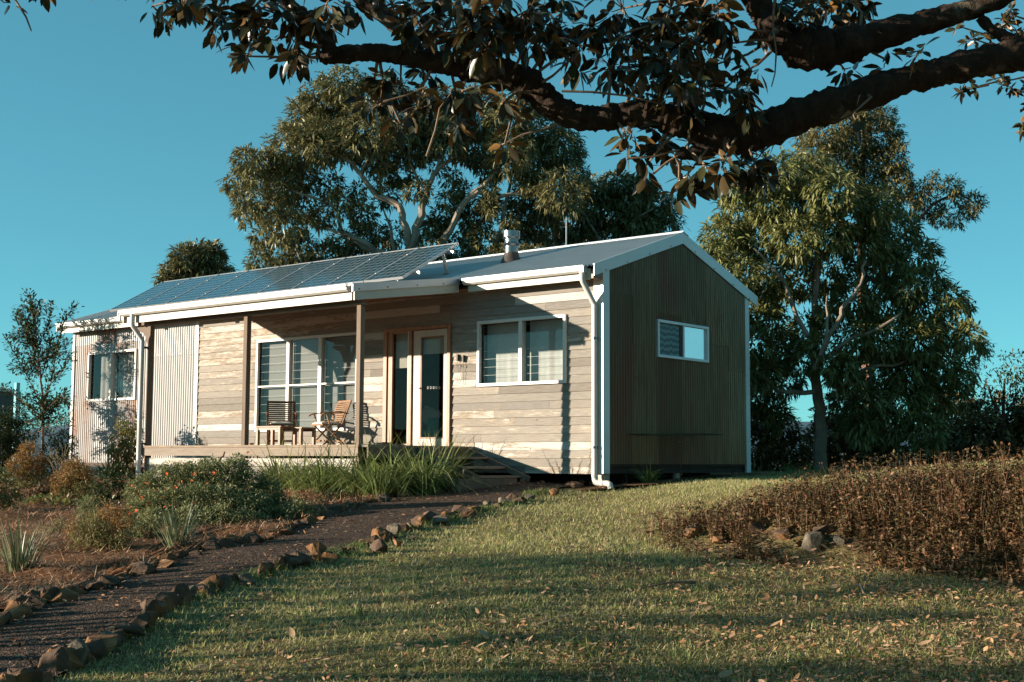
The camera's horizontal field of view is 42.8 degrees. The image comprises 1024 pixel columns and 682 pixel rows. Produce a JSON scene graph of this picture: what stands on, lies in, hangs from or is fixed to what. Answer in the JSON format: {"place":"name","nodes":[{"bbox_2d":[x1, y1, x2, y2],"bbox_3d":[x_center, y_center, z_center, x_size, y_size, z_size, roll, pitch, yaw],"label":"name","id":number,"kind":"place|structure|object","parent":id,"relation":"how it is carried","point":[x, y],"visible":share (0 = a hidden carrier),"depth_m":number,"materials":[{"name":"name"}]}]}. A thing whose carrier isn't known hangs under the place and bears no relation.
{"place":"outdoors","nodes":[
{"label":"outdoors","id":0,"kind":"place"},
{"bbox_2d":[0,478,589,675],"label":"path","id":1,"kind":"structure","parent":0,"point":[240,553],"depth_m":11.44,"materials":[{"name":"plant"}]},
{"bbox_2d":[38,586,59,599],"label":"rock","id":2,"kind":"object","parent":1,"relation":"on","point":[49,592],"visible":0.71,"depth_m":9.73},
{"bbox_2d":[39,646,72,673],"bbox_3d":[-2.602,1.828,7.437,0.178,0.158,0.198,-6,9,-21],"label":"rock","id":3,"kind":"object","parent":1,"relation":"on","point":[56,659],"visible":0.75,"depth_m":7.39,"materials":[{"name":"stone"}]},
{"bbox_2d":[68,638,88,662],"bbox_3d":[-2.551,1.841,7.633,0.128,0.209,0.196,1,-5,-5],"label":"rock","id":4,"kind":"object","parent":1,"relation":"on","point":[80,648],"visible":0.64,"depth_m":7.58,"materials":[{"name":"stone"}]},
{"bbox_2d":[217,538,235,547],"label":"rock","id":5,"kind":"object","parent":1,"relation":"on","point":[225,542],"visible":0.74,"depth_m":12.72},
{"bbox_2d":[306,541,326,553],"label":"rock","id":6,"kind":"object","parent":1,"relation":"on","point":[319,546],"visible":0.59,"depth_m":12.05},
{"bbox_2d":[18,419,995,476],"bbox_3d":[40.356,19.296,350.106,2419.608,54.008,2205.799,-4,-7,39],"label":"hills","id":7,"kind":"structure","parent":0,"point":[805,424],"depth_m":827.57,"materials":[{"name":"plant"}]},
{"bbox_2d":[0,452,1023,681],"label":"lawn","id":8,"kind":"structure","parent":0,"point":[833,550],"depth_m":9.51,"materials":[{"name":"plant"}]},
{"bbox_2d":[0,611,11,625],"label":"rock","id":9,"kind":"object","parent":8,"relation":"on","point":[5,617],"visible":0.96,"depth_m":8.77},
{"bbox_2d":[0,673,15,681],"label":"rock","id":10,"kind":"object","parent":8,"relation":"on","point":[5,677],"visible":1,"depth_m":6.75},
{"bbox_2d":[0,383,20,475],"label":"house","id":11,"kind":"structure","parent":8,"relation":"on","point":[5,402],"depth_m":36.66,"materials":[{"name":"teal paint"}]},
{"bbox_2d":[7,668,42,681],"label":"rock","id":12,"kind":"object","parent":8,"relation":"on","point":[25,675],"visible":0.94,"depth_m":6.86,"materials":[{"name":"stone"}]},
{"bbox_2d":[22,594,45,609],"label":"rock","id":13,"kind":"object","parent":8,"relation":"on","point":[39,601],"visible":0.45,"depth_m":9.41,"materials":[{"name":"stone"}]},
{"bbox_2d":[50,586,78,602],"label":"rock","id":14,"kind":"object","parent":8,"relation":"on","point":[66,594],"visible":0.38,"depth_m":9.73,"materials":[{"name":"stone"}]},
{"bbox_2d":[46,647,84,669],"bbox_3d":[-2.596,1.843,7.510,0.221,0.158,0.151,-2,-6,20],"label":"rock","id":15,"kind":"object","parent":8,"relation":"on","point":[74,660],"visible":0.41,"depth_m":7.51,"materials":[{"name":"stone"}]},
{"bbox_2d":[82,581,106,590],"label":"rock","id":16,"kind":"object","parent":8,"relation":"on","point":[93,585],"visible":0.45,"depth_m":10.36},
{"bbox_2d":[86,638,107,658],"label":"rock","id":17,"kind":"object","parent":8,"relation":"on","point":[96,647],"visible":0.7,"depth_m":7.79,"materials":[{"name":"stone"}]},
{"bbox_2d":[85,634,117,652],"bbox_3d":[-2.523,1.873,8.002,0.188,0.132,0.200,-5,-7,44],"label":"rock","id":18,"kind":"object","parent":8,"relation":"on","point":[110,641],"visible":0.39,"depth_m":7.97,"materials":[{"name":"stone"}]},
{"bbox_2d":[97,575,119,586],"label":"rock","id":19,"kind":"object","parent":8,"relation":"on","point":[107,580],"visible":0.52,"depth_m":10.54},
{"bbox_2d":[114,622,145,635],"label":"rock","id":20,"kind":"object","parent":8,"relation":"on","point":[132,628],"visible":0.9,"depth_m":8.35,"materials":[{"name":"stone"}]},
{"bbox_2d":[127,613,150,629],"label":"rock","id":21,"kind":"object","parent":8,"relation":"on","point":[142,620],"visible":0.56,"depth_m":8.52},
{"bbox_2d":[130,561,157,575],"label":"rock","id":22,"kind":"object","parent":8,"relation":"on","point":[143,568],"visible":0.7,"depth_m":11.31,"materials":[{"name":"stone"}]},
{"bbox_2d":[139,597,162,618],"bbox_3d":[-2.470,1.848,8.967,0.152,0.170,0.188,3,-6,-29],"label":"rock","id":23,"kind":"object","parent":8,"relation":"on","point":[153,604],"visible":0.88,"depth_m":8.92,"materials":[{"name":"stone"}]},
{"bbox_2d":[155,591,180,611],"bbox_3d":[-2.468,1.879,9.322,0.105,0.178,0.219,-2,-6,27],"label":"rock","id":24,"kind":"object","parent":8,"relation":"on","point":[171,599],"visible":0.56,"depth_m":9.31,"materials":[{"name":"stone"}]},
{"bbox_2d":[171,583,191,605],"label":"rock","id":25,"kind":"object","parent":8,"relation":"on","point":[183,590],"visible":0.55,"depth_m":9.56,"materials":[{"name":"stone"}]},
{"bbox_2d":[150,236,237,285],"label":"tree","id":26,"kind":"object","parent":8,"relation":"on","point":[205,258],"visible":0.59,"depth_m":40.05,"materials":[{"name":"green plant"}]},
{"bbox_2d":[194,583,216,597],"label":"rock","id":27,"kind":"object","parent":8,"relation":"on","point":[202,587],"visible":0.45,"depth_m":9.97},
{"bbox_2d":[199,574,222,587],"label":"rock","id":28,"kind":"object","parent":8,"relation":"on","point":[214,579],"visible":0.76,"depth_m":10.27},
{"bbox_2d":[207,576,229,592],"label":"rock","id":29,"kind":"object","parent":8,"relation":"on","point":[226,583],"visible":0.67,"depth_m":10.29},
{"bbox_2d":[239,573,255,585],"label":"rock","id":30,"kind":"object","parent":8,"relation":"on","point":[245,579],"visible":0.91,"depth_m":10.61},
{"bbox_2d":[240,532,263,543],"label":"rock","id":31,"kind":"object","parent":8,"relation":"on","point":[251,537],"visible":0.7,"depth_m":12.97,"materials":[{"name":"stone"}]},
{"bbox_2d":[257,562,273,576],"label":"rock","id":32,"kind":"object","parent":8,"relation":"on","point":[268,566],"visible":0.77,"depth_m":11.08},
{"bbox_2d":[0,472,587,618],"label":"mulch bed","id":33,"kind":"object","parent":8,"relation":"on","point":[86,553],"visible":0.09,"depth_m":13.58,"materials":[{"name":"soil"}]},
{"bbox_2d":[0,464,26,511],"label":"garden bush","id":34,"kind":"object","parent":33,"relation":"on","point":[6,501],"visible":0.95,"depth_m":17.37,"materials":[{"name":"plant"}]},
{"bbox_2d":[0,403,37,479],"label":"garden bush","id":35,"kind":"object","parent":33,"relation":"on","point":[9,440],"visible":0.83,"depth_m":24.85,"materials":[{"name":"green plant"}]},
{"bbox_2d":[6,600,32,618],"bbox_3d":[-3.438,1.896,9.071,0.212,0.155,0.206,-12,16,-21],"label":"rock","id":36,"kind":"object","parent":33,"relation":"on","point":[18,609],"visible":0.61,"depth_m":9.02,"materials":[{"name":"stone"}]},
{"bbox_2d":[0,512,55,573],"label":"grass clump","id":37,"kind":"object","parent":33,"relation":"on","point":[19,558],"visible":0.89,"depth_m":11.62,"materials":[{"name":"plant"}]},
{"bbox_2d":[5,440,52,488],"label":"conifer shrub","id":38,"kind":"object","parent":33,"relation":"on","point":[26,478],"visible":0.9,"depth_m":22.16,"materials":[{"name":"plant"}]},
{"bbox_2d":[21,477,60,497],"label":"garden bush","id":39,"kind":"object","parent":33,"relation":"on","point":[41,489],"visible":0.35,"depth_m":19.29,"materials":[{"name":"green plant"}]},
{"bbox_2d":[0,288,84,478],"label":"sapling","id":40,"kind":"object","parent":33,"relation":"on","point":[44,403],"visible":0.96,"depth_m":27.17,"materials":[{"name":"green plant"}]},
{"bbox_2d":[40,517,74,534],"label":"shrub","id":41,"kind":"object","parent":33,"relation":"on","point":[54,529],"visible":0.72,"depth_m":14.35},
{"bbox_2d":[41,437,74,478],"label":"twiggy shrub","id":42,"kind":"object","parent":33,"relation":"on","point":[58,460],"visible":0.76,"depth_m":23.39,"materials":[{"name":"green plant"}]},
{"bbox_2d":[38,431,79,480],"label":"garden bush","id":43,"kind":"object","parent":33,"relation":"on","point":[55,445],"visible":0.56,"depth_m":24.84,"materials":[{"name":"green plant"}]},
{"bbox_2d":[44,496,80,505],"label":"plant","id":44,"kind":"object","parent":33,"relation":"on","point":[59,501],"visible":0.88,"depth_m":17.89,"materials":[{"name":"green plant"}]},
{"bbox_2d":[46,456,99,498],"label":"conifer shrub","id":45,"kind":"object","parent":33,"relation":"on","point":[78,482],"visible":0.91,"depth_m":19.17,"materials":[{"name":"plant"}]},
{"bbox_2d":[73,495,101,518],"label":"feathery shrub","id":46,"kind":"object","parent":33,"relation":"on","point":[88,502],"visible":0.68,"depth_m":16.35,"materials":[{"name":"plant"}]},
{"bbox_2d":[61,499,139,551],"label":"shrub","id":47,"kind":"object","parent":33,"relation":"on","point":[99,539],"visible":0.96,"depth_m":12.88,"materials":[{"name":"plant"}]},
{"bbox_2d":[85,467,135,502],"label":"garden bush","id":48,"kind":"object","parent":33,"relation":"on","point":[102,491],"visible":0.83,"depth_m":18.35,"materials":[{"name":"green plant"}]},
{"bbox_2d":[85,451,135,478],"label":"strappy plant","id":49,"kind":"object","parent":33,"relation":"on","point":[119,471],"visible":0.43,"depth_m":25.11,"materials":[{"name":"plant"}]},
{"bbox_2d":[105,413,143,476],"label":"leafy plant","id":50,"kind":"object","parent":33,"relation":"on","point":[122,445],"visible":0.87,"depth_m":25.45,"materials":[{"name":"green plant"}]},
{"bbox_2d":[125,511,164,538],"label":"shrub","id":51,"kind":"object","parent":33,"relation":"on","point":[142,527],"visible":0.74,"depth_m":13.70,"materials":[{"name":"plant"}]},
{"bbox_2d":[140,496,218,547],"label":"grass clump","id":52,"kind":"object","parent":33,"relation":"on","point":[173,537],"visible":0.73,"depth_m":12.72,"materials":[{"name":"plant"}]},
{"bbox_2d":[121,451,294,526],"bbox_3d":[-3.728,1.903,15.788,2.169,1.147,1.746,1,-5,-3],"label":"flowering shrub","id":53,"kind":"object","parent":33,"relation":"on","point":[212,488],"visible":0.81,"depth_m":15.69,"materials":[{"name":"green plant"}]},
{"bbox_2d":[200,536,219,549],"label":"rock","id":54,"kind":"object","parent":33,"relation":"on","point":[210,543],"visible":0.53,"depth_m":12.69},
{"bbox_2d":[240,436,312,489],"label":"strappy plant","id":55,"kind":"object","parent":33,"relation":"on","point":[269,469],"visible":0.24,"depth_m":20.01,"materials":[{"name":"plant"}]},
{"bbox_2d":[259,427,334,490],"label":"strappy plant","id":56,"kind":"object","parent":33,"relation":"on","point":[289,478],"visible":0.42,"depth_m":19.48,"materials":[{"name":"plant"}]},
{"bbox_2d":[274,492,324,519],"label":"shrub","id":57,"kind":"object","parent":33,"relation":"on","point":[291,510],"visible":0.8,"depth_m":15.55,"materials":[{"name":"plant"}]},
{"bbox_2d":[274,431,362,495],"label":"strappy plant","id":58,"kind":"object","parent":33,"relation":"on","point":[307,480],"visible":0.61,"depth_m":18.71,"materials":[{"name":"plant"}]},
{"bbox_2d":[282,438,382,494],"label":"strappy plant","id":59,"kind":"object","parent":33,"relation":"on","point":[333,470],"visible":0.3,"depth_m":18.96,"materials":[{"name":"plant"}]},
{"bbox_2d":[315,484,363,503],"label":"shrub","id":60,"kind":"object","parent":33,"relation":"on","point":[332,496],"visible":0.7,"depth_m":17.37,"materials":[{"name":"green plant"}]},
{"bbox_2d":[297,438,414,496],"bbox_3d":[-2.147,1.916,18.634,2.152,1.124,2.234,-4,-7,39],"label":"strappy plant","id":61,"kind":"object","parent":33,"relation":"on","point":[351,489],"visible":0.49,"depth_m":18.53,"materials":[{"name":"plant"}]},
{"bbox_2d":[307,429,448,501],"bbox_3d":[-1.905,1.894,18.230,2.344,1.335,2.401,-2,-6,26],"label":"strappy plant","id":62,"kind":"object","parent":33,"relation":"on","point":[379,486],"visible":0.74,"depth_m":18.09,"materials":[{"name":"plant"}]},
{"bbox_2d":[327,423,467,497],"bbox_3d":[-1.523,1.907,18.765,2.246,1.474,2.330,0,-5,2],"label":"strappy plant","id":63,"kind":"object","parent":33,"relation":"on","point":[394,469],"visible":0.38,"depth_m":18.61,"materials":[{"name":"plant"}]},
{"bbox_2d":[214,64,593,270],"bbox_3d":[-2.576,-1.709,31.121,9.182,10.155,3.663,0,-5,4],"label":"spreading tree","id":64,"kind":"object","parent":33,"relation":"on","point":[335,141],"visible":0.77,"depth_m":30.70,"materials":[{"name":"green plant"}]},
{"bbox_2d":[372,437,455,493],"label":"strappy plant","id":65,"kind":"object","parent":33,"relation":"on","point":[406,464],"visible":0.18,"depth_m":18.98,"materials":[{"name":"plant"}]},
{"bbox_2d":[363,430,499,495],"bbox_3d":[-1.077,1.972,18.466,2.268,1.600,2.411,-4,-7,39],"label":"strappy plant","id":66,"kind":"object","parent":33,"relation":"on","point":[438,473],"visible":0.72,"depth_m":18.44,"materials":[{"name":"plant"}]},
{"bbox_2d":[395,430,494,477],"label":"strappy plant","id":67,"kind":"object","parent":33,"relation":"on","point":[455,456],"visible":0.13,"depth_m":20.56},
{"bbox_2d":[397,432,498,491],"bbox_3d":[-1.034,1.862,19.400,2.160,1.498,2.550,-4,-7,39],"label":"strappy plant","id":68,"kind":"object","parent":33,"relation":"on","point":[451,472],"visible":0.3,"depth_m":19.21,"materials":[{"name":"plant"}]},
{"bbox_2d":[289,551,314,566],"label":"rock","id":69,"kind":"object","parent":8,"relation":"on","point":[307,560],"visible":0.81,"depth_m":11.54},
{"bbox_2d":[322,552,338,563],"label":"rock","id":70,"kind":"object","parent":8,"relation":"on","point":[330,557],"visible":0.97,"depth_m":11.70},
{"bbox_2d":[370,539,387,553],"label":"rock","id":71,"kind":"object","parent":8,"relation":"on","point":[378,545],"visible":0.86,"depth_m":12.24,"materials":[{"name":"stone"}]},
{"bbox_2d":[371,527,388,540],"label":"rock","id":72,"kind":"object","parent":8,"relation":"on","point":[380,533],"visible":0.59,"depth_m":13.08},
{"bbox_2d":[386,523,401,535],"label":"rock","id":73,"kind":"object","parent":8,"relation":"on","point":[396,528],"visible":0.66,"depth_m":13.77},
{"bbox_2d":[55,218,758,490],"bbox_3d":[-3.379,0.610,24.734,14.810,5.440,7.501,-4,-7,39],"label":"cabin","id":74,"kind":"object","parent":8,"relation":"on","point":[582,361],"visible":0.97,"depth_m":21.72,"materials":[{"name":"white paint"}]},
{"bbox_2d":[86,349,137,401],"bbox_3d":[-8.382,0.735,27.554,1.750,1.056,0.199,-4,-7,39],"label":"left window","id":75,"kind":"structure","parent":74,"relation":"in","point":[128,362],"depth_m":27.53,"materials":[{"name":"glass"}]},
{"bbox_2d":[255,426,298,444],"bbox_3d":[-3.964,1.602,21.970,0.666,0.335,0.394,-4,-7,39],"label":"side table","id":76,"kind":"object","parent":74,"relation":"on","point":[271,428],"visible":0.71,"depth_m":21.90,"materials":[{"name":"brown wood"}]},
{"bbox_2d":[265,401,297,444],"bbox_3d":[-4.037,1.448,22.862,0.545,0.817,0.586,1,-5,-12],"label":"folding chair","id":77,"kind":"object","parent":74,"relation":"on","point":[291,414],"visible":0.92,"depth_m":23.03,"materials":[{"name":"brown wood"}]},
{"bbox_2d":[282,427,317,444],"bbox_3d":[-3.594,1.610,21.925,0.571,0.315,0.354,-4,-7,39],"label":"side table","id":78,"kind":"object","parent":74,"relation":"on","point":[300,430],"visible":0.73,"depth_m":21.85,"materials":[{"name":"brown wood"}]},
{"bbox_2d":[254,332,356,431],"bbox_3d":[-3.710,0.775,23.725,2.730,1.725,0.169,-4,-7,39],"label":"big window","id":79,"kind":"structure","parent":74,"relation":"in","point":[310,355],"depth_m":23.81,"materials":[{"name":"glass"}]},
{"bbox_2d":[308,400,351,444],"bbox_3d":[-3.156,1.431,22.629,0.585,0.817,0.545,4,-6,-33],"label":"folding chair","id":80,"kind":"object","parent":74,"relation":"on","point":[346,404],"visible":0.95,"depth_m":22.61,"materials":[{"name":"brown wood"}]},
{"bbox_2d":[412,328,446,445],"bbox_3d":[-1.356,0.792,21.738,0.790,1.970,0.131,-4,-7,39],"label":"door","id":81,"kind":"structure","parent":74,"relation":"in","point":[434,341],"depth_m":21.86,"materials":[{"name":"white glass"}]},
{"bbox_2d":[422,418,442,438],"bbox_3d":[-1.229,1.647,23.005,1.030,0.560,0.980,-4,-7,39],"label":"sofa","id":82,"kind":"object","parent":74,"relation":"on","point":[434,425],"visible":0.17,"depth_m":22.54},
{"bbox_2d":[422,406,441,424],"bbox_3d":[-1.441,1.334,23.001,0.400,0.320,0.120,21,-10,33],"label":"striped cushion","id":83,"kind":"object","parent":82,"relation":"on","point":[428,412],"visible":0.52,"depth_m":22.96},
{"bbox_2d":[477,314,566,386],"bbox_3d":[0.190,0.169,20.607,1.787,1.060,0.215,-4,-7,39],"label":"front window","id":84,"kind":"structure","parent":74,"relation":"in","point":[506,342],"depth_m":20.59,"materials":[{"name":"glass"}]},
{"bbox_2d":[655,319,708,362],"bbox_3d":[2.790,0.009,21.318,0.060,0.604,1.564,-4,-7,39],"label":"gable window","id":85,"kind":"structure","parent":74,"relation":"in","point":[674,340],"depth_m":21.29,"materials":[{"name":"white"}]},
{"bbox_2d":[430,515,448,524],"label":"rock","id":86,"kind":"object","parent":8,"relation":"on","point":[441,519],"visible":0.92,"depth_m":14.69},
{"bbox_2d":[1,0,1023,215],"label":"fig tree","id":87,"kind":"object","parent":8,"relation":"on","point":[737,130],"visible":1,"depth_m":9.41,"materials":[{"name":"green plant"}]},
{"bbox_2d":[36,457,1023,681],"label":"leaf litter","id":88,"kind":"object","parent":8,"relation":"on","point":[938,637],"visible":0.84,"depth_m":7.99,"materials":[{"name":"plant"}]},
{"bbox_2d":[531,169,689,248],"bbox_3d":[2.372,-0.514,32.945,4.009,7.972,2.990,2,-5,-17],"label":"round tree","id":89,"kind":"object","parent":8,"relation":"on","point":[612,197],"visible":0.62,"depth_m":32.84,"materials":[{"name":"green plant"}]},
{"bbox_2d":[640,581,697,588],"bbox_3d":[1.219,1.878,10.096,0.602,0.045,0.036,4,-7,-37],"label":"stick","id":90,"kind":"object","parent":8,"relation":"on","point":[686,582],"visible":0.97,"depth_m":10.10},
{"bbox_2d":[578,473,764,488],"bbox_3d":[2.774,2.207,20.666,0.620,0.208,5.250,-4,-7,39],"label":"garden bed","id":91,"kind":"object","parent":8,"relation":"on","point":[644,483],"visible":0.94,"depth_m":19.70,"materials":[{"name":"soil"}]},
{"bbox_2d":[623,458,665,482],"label":"grass clump","id":92,"kind":"object","parent":91,"relation":"on","point":[647,479],"visible":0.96,"depth_m":19.61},
{"bbox_2d":[629,433,722,480],"bbox_3d":[2.603,1.862,20.548,0.300,0.865,2.376,-4,-7,39],"label":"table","id":93,"kind":"object","parent":91,"relation":"on","point":[665,434],"visible":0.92,"depth_m":20.27,"materials":[{"name":"metal"}]},
{"bbox_2d":[683,524,702,538],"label":"rock","id":94,"kind":"object","parent":8,"relation":"on","point":[691,531],"visible":0.96,"depth_m":12.80,"materials":[{"name":"stone"}]},
{"bbox_2d":[748,521,765,534],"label":"rock","id":95,"kind":"object","parent":8,"relation":"on","point":[756,527],"visible":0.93,"depth_m":12.31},
{"bbox_2d":[750,394,813,470],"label":"thicket bush","id":96,"kind":"object","parent":8,"relation":"on","point":[769,450],"visible":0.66,"depth_m":26.38,"materials":[{"name":"green plant"}]},
{"bbox_2d":[774,529,792,539],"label":"rock","id":97,"kind":"object","parent":8,"relation":"on","point":[782,534],"visible":0.98,"depth_m":11.95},
{"bbox_2d":[801,531,823,553],"bbox_3d":[2.682,1.787,11.628,0.199,0.194,0.245,10,-1,8],"label":"rock","id":98,"kind":"object","parent":8,"relation":"on","point":[812,540],"visible":0.94,"depth_m":11.53,"materials":[{"name":"stone"}]},
{"bbox_2d":[812,524,834,535],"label":"rock","id":99,"kind":"object","parent":8,"relation":"on","point":[824,529],"visible":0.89,"depth_m":11.73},
{"bbox_2d":[641,441,1023,587],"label":"weed foliage","id":100,"kind":"object","parent":8,"relation":"on","point":[741,546],"visible":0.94,"depth_m":11.47,"materials":[{"name":"brown plant"}]},
{"bbox_2d":[694,144,994,469],"bbox_3d":[6.507,-0.534,25.594,6.361,6.735,3.004,1,-5,-4],"label":"drooping tree","id":101,"kind":"object","parent":8,"relation":"on","point":[894,362],"visible":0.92,"depth_m":25.11,"materials":[{"name":"green plant"}]},
{"bbox_2d":[790,389,907,469],"bbox_3d":[7.248,2.032,28.213,2.640,2.457,1.891,4,-7,-37],"label":"thicket bush","id":102,"kind":"object","parent":8,"relation":"on","point":[837,447],"visible":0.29,"depth_m":28.04,"materials":[{"name":"green plant"}]},
{"bbox_2d":[680,471,1022,600],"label":"bank litter","id":103,"kind":"object","parent":8,"relation":"on","point":[835,585],"visible":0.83,"depth_m":10.46,"materials":[{"name":"brown plant"}]},
{"bbox_2d":[789,104,989,467],"bbox_3d":[9.030,-1.308,31.199,4.951,9.222,1.962,0,-5,0],"label":"fine leaved tree","id":104,"kind":"object","parent":8,"relation":"on","point":[841,141],"visible":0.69,"depth_m":31.15,"materials":[{"name":"green plant"}]},
{"bbox_2d":[884,382,982,468],"bbox_3d":[9.780,2.215,29.822,2.420,2.596,1.892,3,-6,-24],"label":"thicket bush","id":105,"kind":"object","parent":8,"relation":"on","point":[922,457],"visible":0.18,"depth_m":29.49,"materials":[{"name":"green plant"}]},
{"bbox_2d":[959,343,996,412],"bbox_3d":[11.521,1.707,32.916,1.360,3.313,1.184,0,-5,4],"label":"airy tree","id":106,"kind":"object","parent":8,"relation":"on","point":[990,375],"visible":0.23,"depth_m":32.87,"materials":[{"name":"green plant"}]},
{"bbox_2d":[941,390,1023,464],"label":"thicket bush","id":107,"kind":"object","parent":8,"relation":"on","point":[984,421],"visible":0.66,"depth_m":27.54,"materials":[{"name":"green plant"}]},
{"bbox_2d":[945,1,1023,141],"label":"leafy branch tree","id":108,"kind":"object","parent":8,"relation":"on","point":[1006,18],"visible":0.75,"depth_m":14.34,"materials":[{"name":"green plant"}]},
{"bbox_2d":[978,348,1023,447],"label":"airy tree","id":109,"kind":"object","parent":8,"relation":"on","point":[1003,398],"visible":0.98,"depth_m":27.41,"materials":[{"name":"green plant"}]},
{"bbox_2d":[0,0,1023,428],"label":"sky","id":110,"kind":"structure","parent":0,"point":[116,138],"materials":[{"name":"blue"}]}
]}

